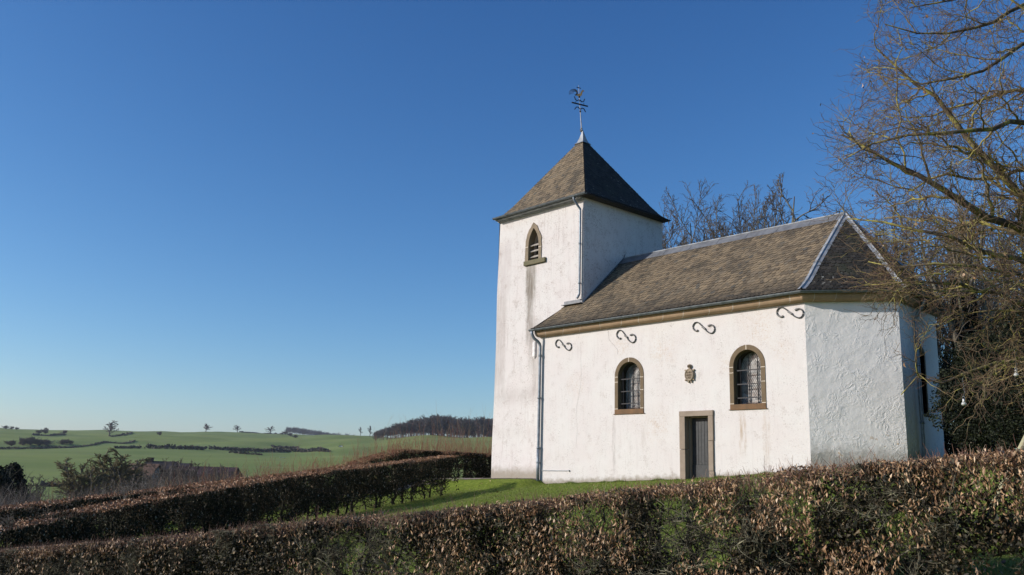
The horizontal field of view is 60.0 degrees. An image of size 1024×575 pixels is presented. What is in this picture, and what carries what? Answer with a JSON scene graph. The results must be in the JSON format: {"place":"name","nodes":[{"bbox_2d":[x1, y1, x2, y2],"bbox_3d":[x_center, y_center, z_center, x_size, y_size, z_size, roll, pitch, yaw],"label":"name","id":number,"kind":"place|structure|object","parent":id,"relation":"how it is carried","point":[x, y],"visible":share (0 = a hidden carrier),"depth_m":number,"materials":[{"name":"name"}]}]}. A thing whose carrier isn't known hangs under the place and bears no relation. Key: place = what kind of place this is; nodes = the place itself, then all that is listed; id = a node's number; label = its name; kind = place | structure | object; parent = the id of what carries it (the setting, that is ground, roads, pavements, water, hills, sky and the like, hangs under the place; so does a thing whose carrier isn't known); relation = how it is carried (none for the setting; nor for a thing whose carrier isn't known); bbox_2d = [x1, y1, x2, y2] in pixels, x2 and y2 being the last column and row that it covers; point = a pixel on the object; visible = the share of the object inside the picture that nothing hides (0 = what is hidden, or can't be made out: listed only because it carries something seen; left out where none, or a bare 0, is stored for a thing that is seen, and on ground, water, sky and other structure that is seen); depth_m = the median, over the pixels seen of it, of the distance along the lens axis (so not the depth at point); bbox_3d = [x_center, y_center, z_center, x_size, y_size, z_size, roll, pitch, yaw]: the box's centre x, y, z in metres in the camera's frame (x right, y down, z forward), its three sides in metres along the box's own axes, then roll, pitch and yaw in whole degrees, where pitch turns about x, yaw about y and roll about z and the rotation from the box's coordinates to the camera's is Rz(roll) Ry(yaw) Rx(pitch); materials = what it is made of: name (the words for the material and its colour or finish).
{"place":"outdoors","nodes":[
{"label":"outdoors","id":0,"kind":"place"},
{"bbox_2d":[364,478,535,489],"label":"gravel path","id":1,"kind":"structure","parent":0,"point":[478,478],"depth_m":35.84,"materials":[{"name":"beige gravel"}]},
{"bbox_2d":[0,428,1023,574],"bbox_3d":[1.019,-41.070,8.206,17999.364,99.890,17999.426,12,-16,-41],"label":"ground","id":2,"kind":"structure","parent":0,"point":[36,462],"depth_m":530.70,"materials":[{"name":"green plant"}]},
{"bbox_2d":[0,465,14,504],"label":"evergreen tree","id":3,"kind":"object","parent":2,"relation":"on","point":[4,479],"visible":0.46,"depth_m":62.92,"materials":[{"name":"green plant"}]},
{"bbox_2d":[3,440,15,445],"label":"hillside bush","id":4,"kind":"object","parent":2,"relation":"on","point":[11,443],"visible":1,"depth_m":706.47,"materials":[{"name":"plant"}]},
{"bbox_2d":[2,461,31,502],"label":"evergreen tree","id":5,"kind":"object","parent":2,"relation":"on","point":[16,469],"visible":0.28,"depth_m":68.51,"materials":[{"name":"green plant"}]},
{"bbox_2d":[17,437,31,444],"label":"hillside bush","id":6,"kind":"object","parent":2,"relation":"on","point":[22,441],"visible":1,"depth_m":767.40,"materials":[{"name":"plant"}]},
{"bbox_2d":[19,436,37,444],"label":"hillside bush","id":7,"kind":"object","parent":2,"relation":"on","point":[33,440],"visible":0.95,"depth_m":775.88,"materials":[{"name":"plant"}]},
{"bbox_2d":[27,474,56,500],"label":"valley bush","id":8,"kind":"object","parent":2,"relation":"on","point":[36,486],"visible":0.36,"depth_m":72.47,"materials":[{"name":"plant"}]},
{"bbox_2d":[34,438,49,445],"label":"hillside bush","id":9,"kind":"object","parent":2,"relation":"on","point":[39,442],"visible":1,"depth_m":778.30,"materials":[{"name":"plant"}]},
{"bbox_2d":[43,439,54,444],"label":"hillside bush","id":10,"kind":"object","parent":2,"relation":"on","point":[48,441],"visible":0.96,"depth_m":784.46,"materials":[{"name":"plant"}]},
{"bbox_2d":[32,433,66,435],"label":"field hedge","id":11,"kind":"object","parent":2,"relation":"on","point":[38,434],"visible":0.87,"depth_m":1127.54,"materials":[{"name":"green plant"}]},
{"bbox_2d":[35,480,76,486],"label":"field hedge","id":12,"kind":"object","parent":2,"relation":"on","point":[50,485],"visible":0.27,"depth_m":250.53,"materials":[{"name":"green plant"}]},
{"bbox_2d":[0,440,134,448],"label":"field hedge","id":13,"kind":"object","parent":2,"relation":"on","point":[51,447],"visible":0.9,"depth_m":730.86,"materials":[{"name":"green plant"}]},
{"bbox_2d":[47,457,121,497],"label":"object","id":14,"kind":"object","parent":2,"relation":"on","point":[68,475],"visible":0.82,"depth_m":105.19,"materials":[{"name":"green plant"}]},
{"bbox_2d":[103,420,118,435],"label":"hillside tree","id":15,"kind":"object","parent":2,"relation":"on","point":[111,428],"visible":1,"depth_m":1218.70,"materials":[{"name":"plant"}]},
{"bbox_2d":[86,448,155,494],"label":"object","id":16,"kind":"object","parent":2,"relation":"on","point":[115,465],"visible":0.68,"depth_m":113.51,"materials":[{"name":"plant"}]},
{"bbox_2d":[109,432,132,436],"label":"field hedge","id":17,"kind":"object","parent":2,"relation":"on","point":[127,433],"visible":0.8,"depth_m":1241.01,"materials":[{"name":"green plant"}]},
{"bbox_2d":[113,477,129,494],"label":"valley tree","id":18,"kind":"object","parent":2,"relation":"on","point":[122,486],"visible":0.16,"depth_m":64.41,"materials":[{"name":"plant"}]},
{"bbox_2d":[113,445,141,448],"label":"field hedge","id":19,"kind":"object","parent":2,"relation":"on","point":[130,447],"visible":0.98,"depth_m":717.17,"materials":[{"name":"green plant"}]},
{"bbox_2d":[120,475,145,489],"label":"valley tree","id":20,"kind":"object","parent":2,"relation":"on","point":[135,482],"visible":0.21,"depth_m":68.64,"materials":[{"name":"plant"}]},
{"bbox_2d":[128,463,164,489],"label":"farmhouse","id":21,"kind":"object","parent":2,"relation":"on","point":[156,466],"visible":0.09,"depth_m":148.91,"materials":[{"name":"ceramic"}]},
{"bbox_2d":[144,471,167,487],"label":"valley tree","id":22,"kind":"object","parent":2,"relation":"on","point":[154,480],"visible":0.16,"depth_m":72.78,"materials":[{"name":"plant"}]},
{"bbox_2d":[146,457,177,478],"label":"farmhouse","id":23,"kind":"object","parent":2,"relation":"on","point":[158,462],"visible":0.21,"depth_m":162.24,"materials":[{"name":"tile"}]},
{"bbox_2d":[0,460,327,538],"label":"undergrowth","id":24,"kind":"object","parent":2,"relation":"on","point":[20,498],"visible":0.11,"depth_m":43.80,"materials":[{"name":"plant"}]},
{"bbox_2d":[151,458,186,484],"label":"valley tree","id":25,"kind":"object","parent":2,"relation":"on","point":[166,472],"visible":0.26,"depth_m":89.72,"materials":[{"name":"plant"}]},
{"bbox_2d":[144,443,207,449],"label":"field hedge","id":26,"kind":"object","parent":2,"relation":"on","point":[167,446],"visible":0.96,"depth_m":728.61,"materials":[{"name":"green plant"}]},
{"bbox_2d":[160,458,194,484],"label":"valley tree","id":27,"kind":"object","parent":2,"relation":"on","point":[180,462],"visible":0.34,"depth_m":96.24,"materials":[{"name":"plant"}]},
{"bbox_2d":[180,460,208,483],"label":"valley tree","id":28,"kind":"object","parent":2,"relation":"on","point":[194,473],"visible":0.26,"depth_m":101.61,"materials":[{"name":"plant"}]},
{"bbox_2d":[197,465,219,481],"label":"valley tree","id":29,"kind":"object","parent":2,"relation":"on","point":[213,473],"visible":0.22,"depth_m":138.77,"materials":[{"name":"plant"}]},
{"bbox_2d":[176,466,241,481],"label":"barn","id":30,"kind":"structure","parent":2,"relation":"on","point":[229,468],"depth_m":158.76,"materials":[{"name":"brown"}]},
{"bbox_2d":[212,464,226,479],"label":"valley tree","id":31,"kind":"object","parent":2,"relation":"on","point":[221,467],"visible":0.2,"depth_m":147.30,"materials":[{"name":"plant"}]},
{"bbox_2d":[215,470,242,479],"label":"valley tree","id":32,"kind":"object","parent":2,"relation":"on","point":[228,472],"visible":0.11,"depth_m":112.18,"materials":[{"name":"plant"}]},
{"bbox_2d":[0,454,459,570],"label":"hedge","id":33,"kind":"object","parent":2,"relation":"on","point":[49,527],"visible":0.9,"depth_m":23.99,"materials":[{"name":"brown plant"}]},
{"bbox_2d":[208,445,283,451],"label":"field hedge","id":34,"kind":"object","parent":2,"relation":"on","point":[247,449],"visible":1,"depth_m":785.25,"materials":[{"name":"green plant"}]},
{"bbox_2d":[229,450,262,454],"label":"field hedge","id":35,"kind":"object","parent":2,"relation":"on","point":[238,452],"visible":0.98,"depth_m":683.71,"materials":[{"name":"green plant"}]},
{"bbox_2d":[0,407,492,545],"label":"hedge","id":36,"kind":"object","parent":2,"relation":"on","point":[478,464],"visible":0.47,"depth_m":36.75,"materials":[{"name":"brown plant"}]},
{"bbox_2d":[239,431,282,433],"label":"field hedge","id":37,"kind":"object","parent":2,"relation":"on","point":[263,433],"visible":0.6,"depth_m":1896.26,"materials":[{"name":"green plant"}]},
{"bbox_2d":[271,445,324,451],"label":"field hedge","id":38,"kind":"object","parent":2,"relation":"on","point":[317,449],"visible":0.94,"depth_m":822.95,"materials":[{"name":"green plant"}]},
{"bbox_2d":[283,447,330,451],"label":"field hedge","id":39,"kind":"object","parent":2,"relation":"on","point":[295,450],"visible":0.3,"depth_m":828.09,"materials":[{"name":"green plant"}]},
{"bbox_2d":[286,427,348,434],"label":"distant wood","id":40,"kind":"object","parent":2,"relation":"on","point":[302,431],"visible":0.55,"depth_m":2497.95,"materials":[{"name":"plant"}]},
{"bbox_2d":[371,414,492,440],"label":"hilltop wood","id":41,"kind":"object","parent":2,"relation":"on","point":[478,423],"visible":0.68,"depth_m":993.66,"materials":[{"name":"plant"}]},
{"bbox_2d":[0,435,1023,574],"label":"hedge","id":42,"kind":"object","parent":2,"relation":"on","point":[761,524],"visible":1,"depth_m":8.52,"materials":[{"name":"brown plant"}]},
{"bbox_2d":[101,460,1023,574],"bbox_3d":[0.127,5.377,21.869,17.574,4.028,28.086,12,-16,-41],"label":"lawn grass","id":43,"kind":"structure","parent":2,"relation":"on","point":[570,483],"depth_m":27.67,"materials":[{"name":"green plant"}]},
{"bbox_2d":[227,471,1023,574],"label":"fallen leaves","id":44,"kind":"object","parent":2,"relation":"on","point":[959,573],"visible":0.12,"depth_m":13.06,"materials":[{"name":"brown plant"}]},
{"bbox_2d":[659,182,775,249],"bbox_3d":[8.399,2.282,43.284,8.975,14.159,7.808,4,-12,-12],"label":"bare tree","id":45,"kind":"object","parent":2,"relation":"on","point":[711,233],"visible":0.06,"depth_m":42.83,"materials":[{"name":"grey plant"}]},
{"bbox_2d":[491,85,946,483],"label":"chapel","id":46,"kind":"structure","parent":2,"relation":"on","point":[628,348],"depth_m":30.12,"materials":[{"name":"paint"}]},
{"bbox_2d":[523,222,545,265],"bbox_3d":[1.078,-1.855,37.285,0.400,1.835,1.290,12,-16,-41],"label":"belfry window","id":47,"kind":"structure","parent":46,"relation":"in","point":[534,231],"depth_m":37.42,"materials":[{"name":"stone"}]},
{"bbox_2d":[613,357,643,414],"bbox_3d":[4.257,3.480,31.302,0.447,1.990,1.410,12,-16,-41],"label":"window","id":48,"kind":"structure","parent":46,"relation":"in","point":[629,373],"depth_m":31.47,"materials":[{"name":"stone"}]},
{"bbox_2d":[679,410,714,479],"bbox_3d":[6.122,5.422,28.732,0.555,2.805,1.340,12,-16,-41],"label":"doorway","id":49,"kind":"structure","parent":46,"relation":"in","point":[696,428],"depth_m":28.90,"materials":[{"name":"stone"}]},
{"bbox_2d":[729,345,767,409],"bbox_3d":[7.485,2.822,27.797,0.447,2.025,1.380,12,-16,-41],"label":"window","id":50,"kind":"structure","parent":46,"relation":"in","point":[747,376],"depth_m":27.96,"materials":[{"name":"stone"}]},
{"bbox_2d":[919,343,928,416],"bbox_3d":[12.302,2.778,26.808,0.752,2.235,0.214,13,-17,-45],"label":"window","id":51,"kind":"structure","parent":46,"relation":"in","point":[925,386],"depth_m":26.96,"materials":[{"name":"glass"}]},
{"bbox_2d":[661,172,790,246],"bbox_3d":[13.190,2.434,48.723,9.037,16.388,10.387,-5,-13,28],"label":"bare tree","id":52,"kind":"object","parent":2,"relation":"on","point":[736,228],"visible":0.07,"depth_m":48.14,"materials":[{"name":"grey plant"}]},
{"bbox_2d":[662,185,802,247],"bbox_3d":[11.823,2.266,44.370,8.161,14.799,9.380,7,-13,-25],"label":"bare tree","id":53,"kind":"object","parent":2,"relation":"on","point":[727,230],"visible":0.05,"depth_m":46.75,"materials":[{"name":"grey plant"}]},
{"bbox_2d":[746,198,768,230],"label":"slender tree","id":54,"kind":"object","parent":2,"relation":"on","point":[765,216],"visible":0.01,"depth_m":50.38,"materials":[{"name":"brown plant"}]},
{"bbox_2d":[771,174,831,223],"bbox_3d":[13.163,1.675,41.428,4.170,14.870,4.108,3,-12,-9],"label":"slender tree","id":55,"kind":"object","parent":2,"relation":"on","point":[793,215],"visible":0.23,"depth_m":42.72,"materials":[{"name":"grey plant"}]},
{"bbox_2d":[804,196,944,367],"bbox_3d":[19.404,2.804,44.251,8.892,14.029,7.736,13,-16,-43],"label":"bare tree","id":56,"kind":"object","parent":2,"relation":"on","point":[905,247],"depth_m":43.16,"materials":[{"name":"brown plant"}]},
{"bbox_2d":[805,0,1023,451],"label":"beech tree","id":57,"kind":"object","parent":2,"relation":"on","point":[1000,170],"visible":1,"depth_m":12.74,"materials":[{"name":"brown plant"}]},
{"bbox_2d":[961,379,965,405],"bbox_3d":[5.867,1.357,11.528,0.062,0.362,0.062,12,-16,-41],"label":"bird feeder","id":58,"kind":"object","parent":57,"relation":"hanging from","point":[963,403],"visible":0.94,"depth_m":11.50,"materials":[{"name":"white"}]},
{"bbox_2d":[845,201,1002,448],"bbox_3d":[17.548,2.240,39.615,7.008,12.708,8.055,-9,-16,42],"label":"bare tree","id":59,"kind":"object","parent":2,"relation":"on","point":[939,325],"visible":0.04,"depth_m":39.17,"materials":[{"name":"brown plant"}]},
{"bbox_2d":[882,176,1022,456],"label":"ivy trunk tree","id":60,"kind":"object","parent":2,"relation":"on","point":[965,326],"visible":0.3,"depth_m":26.31,"materials":[{"name":"green plant"}]},
{"bbox_2d":[913,157,1023,332],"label":"bare tree","id":61,"kind":"object","parent":2,"relation":"on","point":[986,231],"visible":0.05,"depth_m":44.73,"materials":[{"name":"brown plant"}]},
{"bbox_2d":[914,182,1023,361],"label":"bare tree","id":62,"kind":"object","parent":2,"relation":"on","point":[1021,290],"visible":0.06,"depth_m":37.17,"materials":[{"name":"brown plant"}]},
{"bbox_2d":[939,366,998,456],"bbox_3d":[14.542,4.274,29.240,3.034,3.545,2.801,6,-13,-23],"label":"evergreen shrub","id":63,"kind":"object","parent":2,"relation":"on","point":[949,450],"visible":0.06,"depth_m":28.59,"materials":[{"name":"green plant"}]},
{"bbox_2d":[936,230,1002,358],"bbox_3d":[16.748,2.143,32.416,2.556,9.251,2.594,8,-13,-27],"label":"slender tree","id":64,"kind":"object","parent":2,"relation":"on","point":[943,290],"visible":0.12,"depth_m":32.52,"materials":[{"name":"brown plant"}]},
{"bbox_2d":[923,322,1023,455],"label":"evergreen shrub","id":65,"kind":"object","parent":2,"relation":"on","point":[971,433],"visible":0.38,"depth_m":24.16,"materials":[{"name":"green plant"}]},
{"bbox_2d":[938,344,1021,447],"bbox_3d":[17.587,4.500,34.027,4.556,5.476,4.850,-1,-12,11],"label":"evergreen shrub","id":66,"kind":"object","parent":2,"relation":"on","point":[943,359],"visible":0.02,"depth_m":34.26,"materials":[{"name":"green plant"}]},
{"bbox_2d":[971,259,1008,385],"bbox_3d":[15.920,2.470,29.610,1.999,7.130,1.970,7,-13,-23],"label":"slender tree","id":67,"kind":"object","parent":2,"relation":"on","point":[984,297],"visible":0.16,"depth_m":29.84,"materials":[{"name":"brown plant"}]},
{"bbox_2d":[963,297,1023,447],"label":"evergreen shrub","id":68,"kind":"object","parent":2,"relation":"on","point":[1001,410],"visible":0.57,"depth_m":22.30,"materials":[{"name":"green plant"}]},
{"bbox_2d":[990,436,1023,508],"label":"wooden stake","id":69,"kind":"object","parent":2,"relation":"on","point":[1021,443],"visible":0.09,"depth_m":8.88,"materials":[{"name":"brown wood"}]},
{"bbox_2d":[0,0,1023,437],"label":"sky","id":70,"kind":"structure","parent":0,"point":[250,215],"materials":[{"name":"blue"}]}
]}

